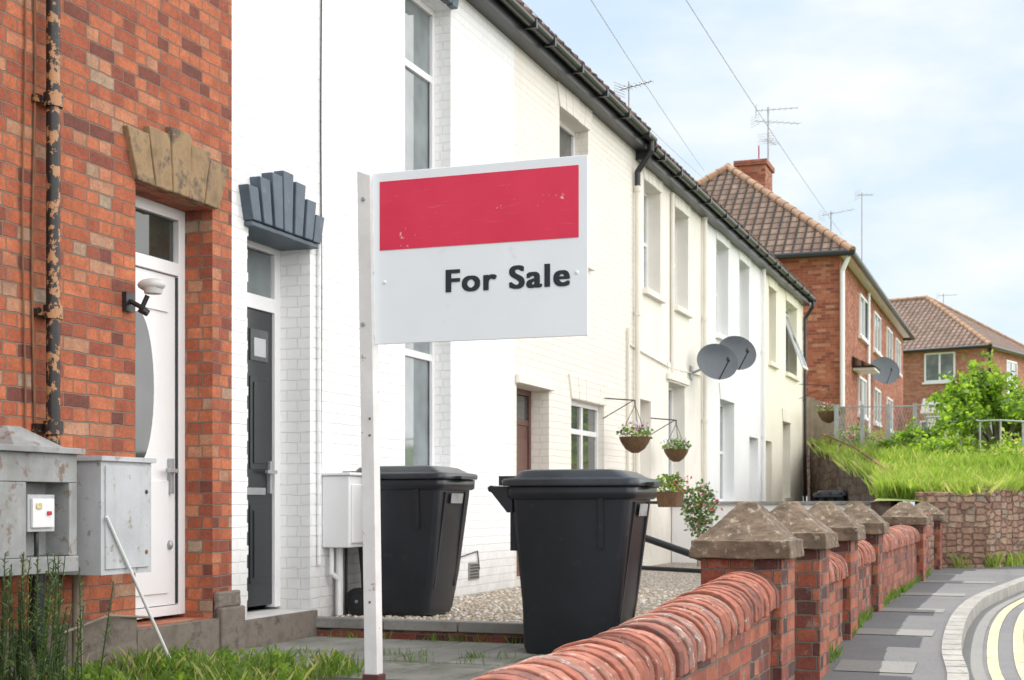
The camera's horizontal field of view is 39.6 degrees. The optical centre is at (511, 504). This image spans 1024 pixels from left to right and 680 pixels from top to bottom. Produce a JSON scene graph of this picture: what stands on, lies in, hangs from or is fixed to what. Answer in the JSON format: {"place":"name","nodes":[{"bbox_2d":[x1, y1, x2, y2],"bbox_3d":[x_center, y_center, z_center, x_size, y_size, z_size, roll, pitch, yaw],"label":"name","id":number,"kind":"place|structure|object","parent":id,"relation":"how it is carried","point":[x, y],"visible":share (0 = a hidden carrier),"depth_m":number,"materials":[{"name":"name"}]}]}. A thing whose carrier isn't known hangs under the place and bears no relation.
{"place":"outdoors","nodes":[
{"label":"outdoors","id":0,"kind":"place"},
{"bbox_2d":[247,608,264,610],"bbox_3d":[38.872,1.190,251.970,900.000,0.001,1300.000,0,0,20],"label":"ground","id":1,"kind":"structure","parent":0,"point":[249,609],"depth_m":16.33,"materials":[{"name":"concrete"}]},
{"bbox_2d":[675,612,770,679],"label":"brickwork","id":2,"kind":"object","parent":1,"relation":"on","point":[746,655],"depth_m":5.93,"materials":[{"name":"brick"}]},
{"bbox_2d":[471,570,779,679],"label":"half round coping","id":3,"kind":"object","parent":2,"relation":"on","point":[681,635],"visible":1,"depth_m":4.77,"materials":[{"name":"brick"}]},
{"bbox_2d":[689,501,803,679],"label":"stone capped brick pier","id":4,"kind":"structure","parent":1,"relation":"on","point":[757,537],"depth_m":6.62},
{"bbox_2d":[770,501,838,679],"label":"stone capped brick pier","id":5,"kind":"structure","parent":1,"relation":"on","point":[798,520],"depth_m":7.76,"materials":[{"name":"brick"}]},
{"bbox_2d":[829,580,842,650],"bbox_3d":[1.819,0.820,8.617,0.240,0.760,1.005,0,0,20],"label":"brickwork","id":6,"kind":"object","parent":1,"relation":"on","point":[836,612],"visible":0.07,"depth_m":8.71,"materials":[{"name":"brick"}]},
{"bbox_2d":[829,550,847,583],"bbox_3d":[1.821,0.377,8.624,0.321,0.180,1.030,0,0,20],"label":"half round coping","id":7,"kind":"object","parent":6,"relation":"on","point":[838,569],"visible":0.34,"depth_m":8.66,"materials":[{"name":"brick"}]},
{"bbox_2d":[808,501,865,639],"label":"stone capped brick pier","id":8,"kind":"structure","parent":1,"relation":"on","point":[847,529],"depth_m":9.07,"materials":[{"name":"brick"}]},
{"bbox_2d":[858,562,871,620],"bbox_3d":[2.356,0.800,10.087,0.240,0.800,1.335,0,0,20],"label":"brickwork","id":9,"kind":"object","parent":1,"relation":"on","point":[864,586],"visible":0.01,"depth_m":10.22,"materials":[{"name":"brick"}]},
{"bbox_2d":[858,540,875,566],"bbox_3d":[2.356,0.334,10.085,0.324,0.184,1.339,0,0,20],"label":"half round coping","id":10,"kind":"object","parent":9,"relation":"on","point":[866,552],"visible":0.23,"depth_m":10.14,"materials":[{"name":"brick"}]},
{"bbox_2d":[841,501,889,611],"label":"stone capped brick pier","id":11,"kind":"structure","parent":1,"relation":"on","point":[874,523],"depth_m":10.69,"materials":[{"name":"brick"}]},
{"bbox_2d":[883,543,916,601],"bbox_3d":[3.415,0.780,12.982,0.240,0.840,4.030,0,0,20],"label":"brickwork","id":12,"kind":"object","parent":1,"relation":"on","point":[899,565],"visible":0.11,"depth_m":12.83,"materials":[{"name":"brick"}]},
{"bbox_2d":[883,525,919,552],"bbox_3d":[3.413,0.294,12.981,0.326,0.185,4.032,0,0,20],"label":"half round coping","id":13,"kind":"object","parent":12,"relation":"on","point":[897,536],"visible":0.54,"depth_m":12.94,"materials":[{"name":"brick"}]},
{"bbox_2d":[880,502,930,580],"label":"stone capped brick pier","id":14,"kind":"structure","parent":1,"relation":"on","point":[907,513],"depth_m":14.87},
{"bbox_2d":[914,502,945,569],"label":"stone capped brick pier","id":15,"kind":"structure","parent":1,"relation":"on","point":[939,516],"depth_m":17.56,"materials":[{"name":"brick"}]},
{"bbox_2d":[942,577,1023,679],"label":"kerb","id":16,"kind":"structure","parent":1,"relation":"on","point":[952,642],"depth_m":9.94,"materials":[{"name":"concrete"}]},
{"bbox_2d":[126,670,387,679],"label":"garden soil","id":17,"kind":"structure","parent":0,"point":[336,678],"depth_m":7.58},
{"bbox_2d":[0,550,113,679],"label":"heather shrub","id":18,"kind":"object","parent":17,"relation":"on","point":[39,671],"visible":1,"depth_m":6.40,"materials":[{"name":"green plant"}]},
{"bbox_2d":[29,456,155,674],"bbox_3d":[-2.148,0.340,7.632,0.416,1.180,1.141,0,0,20],"label":"grey service box","id":19,"kind":"object","parent":17,"relation":"on","point":[116,490],"visible":0.73,"depth_m":7.33,"materials":[{"name":"paint"}]},
{"bbox_2d":[0,590,245,679],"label":"plinth","id":20,"kind":"structure","parent":17,"relation":"on","point":[229,610],"depth_m":8.00,"materials":[{"name":"concrete"}]},
{"bbox_2d":[105,516,170,657],"bbox_3d":[-1.954,0.501,7.540,0.020,0.890,0.635,0,0,21],"label":"leaning cane","id":21,"kind":"object","parent":17,"relation":"on","point":[138,588],"visible":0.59,"depth_m":7.49,"materials":[{"name":"white paint"}]},
{"bbox_2d":[0,638,364,679],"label":"weeds","id":22,"kind":"object","parent":17,"relation":"on","point":[161,665],"visible":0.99,"depth_m":7.61,"materials":[{"name":"green plant"}]},
{"bbox_2d":[190,636,546,679],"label":"garden path","id":23,"kind":"structure","parent":0,"point":[445,665],"depth_m":8.91,"materials":[{"name":"concrete"}]},
{"bbox_2d":[0,0,231,630],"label":"walls","id":24,"kind":"structure","parent":23,"relation":"on","point":[161,65],"depth_m":8.00,"materials":[{"name":"red brick"}]},
{"bbox_2d":[21,0,35,433],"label":"wall cables","id":25,"kind":"object","parent":24,"relation":"attached to","point":[32,222],"depth_m":7.32,"materials":[{"name":"metal"}]},
{"bbox_2d":[0,425,85,576],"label":"electricity meter cabinet","id":26,"kind":"object","parent":24,"relation":"attached to","point":[38,494],"visible":0.96,"depth_m":6.87,"materials":[{"name":"metal"}]},
{"bbox_2d":[32,0,62,444],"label":"downpipe","id":27,"kind":"object","parent":24,"relation":"attached to","point":[50,100],"visible":0.91,"depth_m":7.36,"materials":[{"name":"metal"}]},
{"bbox_2d":[122,278,165,315],"bbox_3d":[-2.079,-1.181,8.093,0.233,0.214,0.135,0,0,20],"label":"security light","id":28,"kind":"object","parent":24,"relation":"attached to","point":[152,286],"visible":1,"depth_m":8.07,"materials":[{"name":"black paint"}]},
{"bbox_2d":[122,125,228,208],"bbox_3d":[-2.129,-2.060,8.619,0.309,0.396,1.081,0,0,20],"label":"door arch","id":29,"kind":"structure","parent":24,"relation":"attached to","point":[174,161],"depth_m":8.50,"materials":[{"name":"stone"}]},
{"bbox_2d":[135,195,219,662],"bbox_3d":[-2.153,-0.455,8.600,0.350,2.810,0.875,0,0,20],"label":"front door","id":30,"kind":"structure","parent":24,"relation":"attached to","point":[160,354],"depth_m":8.81,"materials":[{"name":"white plastic"}]},
{"bbox_2d":[232,0,513,619],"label":"walls","id":31,"kind":"structure","parent":23,"relation":"on","point":[275,85],"depth_m":10.65,"materials":[{"name":"white paint"}]},
{"bbox_2d":[238,170,323,250],"bbox_3d":[-1.672,-2.053,9.781,0.323,0.445,1.060,0,0,20],"label":"door arch","id":32,"kind":"structure","parent":31,"relation":"attached to","point":[278,210],"depth_m":9.68,"materials":[{"name":"grey paint"}]},
{"bbox_2d":[245,240,317,648],"bbox_3d":[-1.752,-0.443,9.786,0.370,2.825,1.060,0,0,20],"label":"front door","id":33,"kind":"structure","parent":31,"relation":"attached to","point":[263,425],"depth_m":10.03,"materials":[{"name":"grey plastic"}]},
{"bbox_2d":[329,548,347,615],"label":"meter pipes","id":34,"kind":"object","parent":31,"relation":"attached to","point":[337,575],"visible":0.94,"depth_m":10.47,"materials":[{"name":"white plastic"}]},
{"bbox_2d":[321,472,362,547],"bbox_3d":[-1.173,0.037,10.565,0.238,0.545,0.600,0,0,20],"label":"gas meter box","id":35,"kind":"object","parent":31,"relation":"attached to","point":[342,510],"visible":0.65,"depth_m":10.31,"materials":[{"name":"white plastic"}]},
{"bbox_2d":[317,0,479,568],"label":"wall cable","id":36,"kind":"object","parent":31,"relation":"attached to","point":[319,359],"depth_m":10.25,"materials":[{"name":"black paint"}]},
{"bbox_2d":[405,0,434,465],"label":"window frames","id":37,"kind":"structure","parent":31,"relation":"attached to","point":[430,80],"depth_m":12.61,"materials":[{"name":"plastic"}]},
{"bbox_2d":[405,0,429,465],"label":"window panes","id":38,"kind":"object","parent":37,"relation":"in","point":[417,36],"visible":0.32,"depth_m":12.38,"materials":[{"name":"glass"}]},
{"bbox_2d":[466,0,541,43],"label":"gutter","id":39,"kind":"object","parent":31,"relation":"attached to","point":[514,21],"visible":1,"depth_m":13.59,"materials":[{"name":"black paint"}]},
{"bbox_2d":[225,630,523,664],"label":"path edge weeds","id":40,"kind":"object","parent":23,"relation":"on","point":[462,639],"visible":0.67,"depth_m":8.83,"materials":[{"name":"green plant"}]},
{"bbox_2d":[316,616,523,643],"bbox_3d":[0.177,0.877,9.672,3.410,0.145,0.110,0,0,20],"label":"gravel bed edging","id":41,"kind":"object","parent":23,"relation":"on","point":[419,629],"visible":0.4,"depth_m":9.90,"materials":[{"name":"concrete"}]},
{"bbox_2d":[357,155,587,679],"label":"for sale sign","id":42,"kind":"object","parent":23,"relation":"on","point":[493,251],"visible":1,"depth_m":5.01,"materials":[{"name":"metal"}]},
{"bbox_2d":[334,563,700,621],"bbox_3d":[2.048,0.938,14.727,3.425,0.225,10.730,0,0,20],"label":"gravel bed","id":43,"kind":"object","parent":23,"relation":"on","point":[663,580],"visible":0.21,"depth_m":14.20,"materials":[{"name":"gravel"}]},
{"bbox_2d":[343,466,477,615],"bbox_3d":[-0.778,0.264,10.697,0.992,1.105,0.694,0,0,20],"label":"wheelie bin","id":44,"kind":"object","parent":43,"relation":"on","point":[423,513],"visible":0.81,"depth_m":10.42,"materials":[{"name":"black plastic"}]},
{"bbox_2d":[642,535,700,572],"bbox_3d":[1.343,0.500,10.916,1.234,0.700,0.131,0,0,35],"label":"black metal handrail","id":45,"kind":"object","parent":43,"relation":"on","point":[667,545],"visible":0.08,"depth_m":11.00,"materials":[{"name":"metal"}]},
{"bbox_2d":[680,478,722,565],"bbox_3d":[2.532,0.243,19.092,0.587,1.215,0.574,0,0,20],"label":"flowering shrub","id":46,"kind":"object","parent":43,"relation":"on","point":[700,520],"visible":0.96,"depth_m":19.06,"materials":[{"name":"green plant"}]},
{"bbox_2d":[514,44,634,587],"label":"walls","id":47,"kind":"structure","parent":23,"relation":"on","point":[598,353],"depth_m":16.71,"materials":[{"name":"beige paint"}]},
{"bbox_2d":[517,388,530,575],"bbox_3d":[0.000,-0.235,14.810,0.070,1.970,1.020,0,0,20],"label":"front door","id":48,"kind":"structure","parent":47,"relation":"attached to","point":[523,430],"depth_m":15.10,"materials":[{"name":"brown wood"}]},
{"bbox_2d":[516,374,555,390],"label":"lintel","id":49,"kind":"structure","parent":47,"relation":"attached to","point":[534,382],"depth_m":14.64,"materials":[{"name":"stone"}]},
{"bbox_2d":[560,121,597,468],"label":"window frames","id":50,"kind":"structure","parent":47,"relation":"attached to","point":[581,432],"depth_m":16.56,"materials":[{"name":"plastic"}]},
{"bbox_2d":[560,127,594,468],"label":"window panes","id":51,"kind":"object","parent":50,"relation":"in","point":[588,414],"visible":0.29,"depth_m":16.53,"materials":[{"name":"glass"}]},
{"bbox_2d":[556,81,607,405],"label":"lintels and sills","id":52,"kind":"object","parent":47,"relation":"attached to","point":[582,388],"visible":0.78,"depth_m":16.24,"materials":[{"name":"beige paint"}]},
{"bbox_2d":[515,26,657,151],"bbox_3d":[0.960,-4.675,16.301,0.301,0.150,4.620,0,0,20],"label":"gutter","id":53,"kind":"object","parent":47,"relation":"attached to","point":[549,53],"visible":0.94,"depth_m":15.85,"materials":[{"name":"black paint"}]},
{"bbox_2d":[531,14,650,130],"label":"roof","id":54,"kind":"structure","parent":47,"relation":"on","point":[574,55],"depth_m":15.72,"materials":[{"name":"tile"}]},
{"bbox_2d":[603,398,653,452],"bbox_3d":[1.439,-0.956,17.012,0.466,0.673,0.572,0,0,-35],"label":"hanging flower basket","id":55,"kind":"object","parent":47,"relation":"attached to","point":[632,443],"visible":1,"depth_m":16.89,"materials":[{"name":"black paint"}]},
{"bbox_2d":[634,141,653,473],"bbox_3d":[1.707,-1.965,18.381,0.265,5.530,0.090,0,0,20],"label":"downpipe","id":56,"kind":"object","parent":47,"relation":"attached to","point":[637,185],"visible":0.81,"depth_m":18.38,"materials":[{"name":"black paint"}]},
{"bbox_2d":[650,472,691,506],"bbox_3d":[2.000,-0.203,18.406,0.682,0.467,0.609,0,0,-17],"label":"wall planter","id":57,"kind":"object","parent":47,"relation":"attached to","point":[671,497],"visible":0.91,"depth_m":18.26,"materials":[{"name":"black paint"}]},
{"bbox_2d":[487,469,662,653],"bbox_3d":[0.428,0.360,9.107,1.049,1.165,0.734,0,0,20],"label":"wheelie bin","id":58,"kind":"object","parent":23,"relation":"on","point":[577,539],"visible":0.98,"depth_m":8.83,"materials":[{"name":"black plastic"}]},
{"bbox_2d":[635,151,702,565],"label":"walls","id":59,"kind":"structure","parent":23,"relation":"on","point":[655,384],"depth_m":20.10,"materials":[{"name":"paint"}]},
{"bbox_2d":[644,192,675,487],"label":"window frames","id":60,"kind":"structure","parent":59,"relation":"attached to","point":[646,285],"depth_m":19.82,"materials":[{"name":"plastic"}]},
{"bbox_2d":[627,193,701,470],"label":"waste pipes","id":61,"kind":"object","parent":59,"relation":"attached to","point":[672,368],"visible":0.94,"depth_m":20.27,"materials":[{"name":"beige paint"}]},
{"bbox_2d":[643,167,693,497],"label":"lintels and sills","id":62,"kind":"object","parent":59,"relation":"attached to","point":[656,183],"visible":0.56,"depth_m":20.49,"materials":[{"name":"paint"}]},
{"bbox_2d":[651,418,691,461],"bbox_3d":[2.191,-0.881,19.188,0.414,0.603,0.509,0,0,-35],"label":"hanging flower basket","id":63,"kind":"object","parent":59,"relation":"attached to","point":[674,454],"visible":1,"depth_m":19.08,"materials":[{"name":"black paint"}]},
{"bbox_2d":[636,147,721,218],"bbox_3d":[2.448,-4.565,20.373,0.301,0.150,4.050,0,0,20],"label":"gutter","id":64,"kind":"object","parent":59,"relation":"attached to","point":[672,176],"visible":1,"depth_m":20.08,"materials":[{"name":"black paint"}]},
{"bbox_2d":[702,217,707,500],"bbox_3d":[3.015,-1.905,22.215,0.090,5.410,0.090,0,0,20],"label":"downpipe","id":65,"kind":"object","parent":59,"relation":"attached to","point":[705,320],"visible":0.62,"depth_m":22.18,"materials":[{"name":"beige paint"}]},
{"bbox_2d":[690,344,737,379],"bbox_3d":[3.001,-2.148,21.335,0.687,0.556,0.513,0,0,20],"label":"satellite dish","id":66,"kind":"object","parent":59,"relation":"attached to","point":[718,361],"visible":1,"depth_m":21.39,"materials":[{"name":"black paint"}]},
{"bbox_2d":[707,209,777,269],"bbox_3d":[4.036,-4.565,24.717,0.301,0.150,5.200,0,0,20],"label":"gutter","id":67,"kind":"object","parent":59,"relation":"attached to","point":[726,225],"visible":0.95,"depth_m":24.37,"materials":[{"name":"black paint"}]},
{"bbox_2d":[707,223,761,500],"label":"walls","id":68,"kind":"structure","parent":23,"relation":"on","point":[740,298],"depth_m":24.86,"materials":[{"name":"paint"}]},
{"bbox_2d":[716,249,723,500],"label":"window frames","id":69,"kind":"structure","parent":68,"relation":"attached to","point":[722,451],"depth_m":24.63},
{"bbox_2d":[715,230,750,403],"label":"lintels and sills","id":70,"kind":"object","parent":68,"relation":"attached to","point":[727,393],"visible":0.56,"depth_m":23.99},
{"bbox_2d":[719,336,755,369],"bbox_3d":[3.441,-2.398,22.452,0.747,0.556,0.513,0,0,20],"label":"satellite dish","id":71,"kind":"object","parent":68,"relation":"attached to","point":[743,349],"visible":0.52,"depth_m":22.52,"materials":[{"name":"black paint"}]},
{"bbox_2d":[762,269,765,500],"bbox_3d":[4.801,-1.905,27.099,0.090,5.410,0.090,0,0,20],"label":"downpipe","id":72,"kind":"object","parent":68,"relation":"attached to","point":[763,384],"visible":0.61,"depth_m":27.07,"materials":[{"name":"plastic"}]},
{"bbox_2d":[672,501,871,562],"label":"rendered garden wall","id":73,"kind":"structure","parent":23,"relation":"on","point":[681,538],"depth_m":20.25,"materials":[{"name":"paint"}]},
{"bbox_2d":[766,274,802,500],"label":"walls","id":74,"kind":"structure","parent":23,"relation":"on","point":[784,459],"depth_m":29.45,"materials":[{"name":"paint"}]},
{"bbox_2d":[768,275,799,500],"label":"lintels and sills","id":75,"kind":"object","parent":74,"relation":"attached to","point":[793,302],"visible":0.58,"depth_m":29.78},
{"bbox_2d":[766,263,816,305],"bbox_3d":[5.832,-4.565,29.629,0.301,0.150,5.260,0,0,20],"label":"gutter","id":76,"kind":"object","parent":74,"relation":"attached to","point":[782,277],"visible":0.93,"depth_m":29.28,"materials":[{"name":"black paint"}]},
{"bbox_2d":[803,301,814,500],"bbox_3d":[6.668,-1.905,31.953,0.265,5.410,0.090,0,0,20],"label":"downpipe","id":77,"kind":"object","parent":74,"relation":"attached to","point":[805,317],"visible":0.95,"depth_m":31.95,"materials":[{"name":"black paint"}]},
{"bbox_2d":[799,384,841,422],"bbox_3d":[6.832,-2.241,31.301,0.896,0.883,0.564,0,0,-6],"label":"hanging flower basket","id":78,"kind":"object","parent":74,"relation":"attached to","point":[826,416],"visible":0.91,"depth_m":31.21,"materials":[{"name":"black paint"}]},
{"bbox_2d":[813,490,847,500],"bbox_3d":[5.817,0.277,25.535,0.644,1.066,0.942,0,0,30],"label":"wheelie bin","id":79,"kind":"object","parent":23,"relation":"on","point":[835,495],"visible":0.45,"depth_m":25.19,"materials":[{"name":"black plastic"}]},
{"bbox_2d":[807,444,902,515],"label":"garden side retaining wall","id":80,"kind":"structure","parent":23,"relation":"on","point":[823,474],"depth_m":27.44,"materials":[{"name":"stone"}]},
{"bbox_2d":[806,397,845,454],"bbox_3d":[7.095,-1.827,32.473,1.030,1.353,0.070,0,0,20],"label":"wooden fence","id":81,"kind":"object","parent":80,"relation":"on","point":[816,426],"visible":0.3,"depth_m":32.48,"materials":[{"name":"wood"}]},
{"bbox_2d":[915,489,1023,567],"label":"stone retaining wall","id":82,"kind":"structure","parent":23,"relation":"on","point":[977,526],"depth_m":18.17,"materials":[{"name":"stone"}]},
{"bbox_2d":[522,0,1023,504],"label":"sky","id":83,"kind":"structure","parent":0,"point":[917,106],"materials":[{"name":"blue"}]},
{"bbox_2d":[806,428,1023,501],"bbox_3d":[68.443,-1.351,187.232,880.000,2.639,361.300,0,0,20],"label":"grass bank","id":84,"kind":"structure","parent":0,"point":[884,499],"depth_m":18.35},
{"bbox_2d":[779,256,902,492],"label":"walls","id":85,"kind":"structure","parent":84,"relation":"on","point":[818,278],"depth_m":36.52,"materials":[{"name":"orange brick"}]},
{"bbox_2d":[701,170,909,337],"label":"roof","id":86,"kind":"structure","parent":85,"relation":"on","point":[770,225],"depth_m":38.21,"materials":[{"name":"brown tile"}]},
{"bbox_2d":[733,158,774,190],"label":"chimney","id":87,"kind":"object","parent":86,"relation":"on","point":[760,171],"visible":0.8,"depth_m":41.01,"materials":[{"name":"orange brick"}]},
{"bbox_2d":[697,163,915,336],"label":"ridge tiles","id":88,"kind":"object","parent":86,"relation":"attached to","point":[801,215],"visible":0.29,"depth_m":38.42,"materials":[{"name":"ceramic"}]},
{"bbox_2d":[773,249,914,340],"bbox_3d":[8.229,-6.360,46.395,8.060,0.160,19.860,0,0,20],"label":"gutter","id":89,"kind":"object","parent":86,"relation":"attached to","point":[859,263],"visible":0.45,"depth_m":36.58,"materials":[{"name":"black paint"}]},
{"bbox_2d":[840,256,869,432],"bbox_3d":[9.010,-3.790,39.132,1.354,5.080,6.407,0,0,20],"label":"downpipe","id":90,"kind":"object","parent":85,"relation":"attached to","point":[842,330],"visible":0.66,"depth_m":36.10,"materials":[{"name":"white plastic"}]},
{"bbox_2d":[852,356,880,373],"bbox_3d":[9.806,-3.858,39.270,0.634,0.376,1.500,0,0,20],"label":"porch canopy","id":91,"kind":"object","parent":85,"relation":"attached to","point":[859,366],"visible":1,"depth_m":38.66,"materials":[{"name":"white plastic"}]},
{"bbox_2d":[871,357,899,383],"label":"satellite dish","id":92,"kind":"object","parent":85,"relation":"attached to","point":[889,371],"visible":0.77,"depth_m":43.40,"materials":[{"name":"black paint"}]},
{"bbox_2d":[834,403,940,445],"bbox_3d":[8.091,-1.631,30.581,2.280,1.143,0.080,0,0,20],"label":"fence","id":93,"kind":"object","parent":84,"relation":"on","point":[862,421],"visible":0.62,"depth_m":30.71,"materials":[{"name":"metal"}]},
{"bbox_2d":[873,414,945,448],"bbox_3d":[8.274,-1.407,29.465,1.549,0.896,1.804,0,0,20],"label":"shrub","id":94,"kind":"object","parent":84,"relation":"on","point":[906,436],"visible":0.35,"depth_m":29.26,"materials":[{"name":"green plant"}]},
{"bbox_2d":[806,348,1023,495],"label":"walls","id":95,"kind":"structure","parent":84,"relation":"on","point":[915,390],"depth_m":61.75,"materials":[{"name":"red brick"}]},
{"bbox_2d":[922,351,956,384],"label":"window frame","id":96,"kind":"object","parent":95,"relation":"attached to","point":[939,381],"visible":0.87,"depth_m":61.12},
{"bbox_2d":[926,353,952,380],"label":"window pane","id":97,"kind":"object","parent":96,"relation":"in","point":[932,366],"visible":0.86,"depth_m":61.20,"materials":[{"name":"glass"}]},
{"bbox_2d":[891,299,1023,356],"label":"roof","id":98,"kind":"structure","parent":95,"relation":"on","point":[929,324],"depth_m":62.95,"materials":[{"name":"red tile"}]},
{"bbox_2d":[889,295,1023,346],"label":"ridge tiles","id":99,"kind":"object","parent":98,"relation":"attached to","point":[936,303],"visible":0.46,"depth_m":65.57,"materials":[{"name":"ceramic"}]},
{"bbox_2d":[903,344,1023,355],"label":"gutter","id":100,"kind":"object","parent":95,"relation":"attached to","point":[963,347],"visible":0.31,"depth_m":60.65,"materials":[{"name":"black paint"}]},
{"bbox_2d":[900,422,979,457],"bbox_3d":[7.775,-1.061,25.847,1.561,0.839,1.562,0,0,38],"label":"shrub","id":101,"kind":"object","parent":84,"relation":"on","point":[940,444],"visible":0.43,"depth_m":25.50,"materials":[{"name":"green plant"}]},
{"bbox_2d":[924,349,1023,447],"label":"green bush","id":102,"kind":"object","parent":84,"relation":"on","point":[972,395],"visible":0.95,"depth_m":26.67,"materials":[{"name":"green plant"}]},
{"bbox_2d":[968,427,1023,461],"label":"shrub","id":103,"kind":"object","parent":84,"relation":"on","point":[1015,449],"visible":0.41,"depth_m":23.18,"materials":[{"name":"green plant"}]},
{"bbox_2d":[821,565,1023,679],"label":"pavement","id":104,"kind":"structure","parent":0,"point":[924,653],"depth_m":9.65,"materials":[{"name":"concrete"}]},
{"bbox_2d":[834,580,995,672],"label":"pavement repair patches","id":105,"kind":"object","parent":104,"relation":"on","point":[876,666],"visible":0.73,"depth_m":9.23,"materials":[{"name":"concrete"}]},
{"bbox_2d":[829,548,1023,662],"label":"wall base weeds","id":106,"kind":"object","parent":104,"relation":"on","point":[996,561],"depth_m":14.53,"materials":[{"name":"green plant"}]},
{"bbox_2d":[983,597,1023,679],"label":"road","id":107,"kind":"structure","parent":0,"point":[1007,665],"depth_m":9.31,"materials":[{"name":"asphalt"}]},
{"bbox_2d":[962,590,1023,679],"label":"road gutter channel","id":108,"kind":"object","parent":107,"relation":"on","point":[972,652],"visible":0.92,"depth_m":9.60,"materials":[{"name":"concrete"}]},
{"bbox_2d":[987,598,1023,679],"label":"yellow line markings","id":109,"kind":"object","parent":107,"relation":"on","point":[992,657],"visible":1,"depth_m":9.33,"materials":[{"name":"paint"}]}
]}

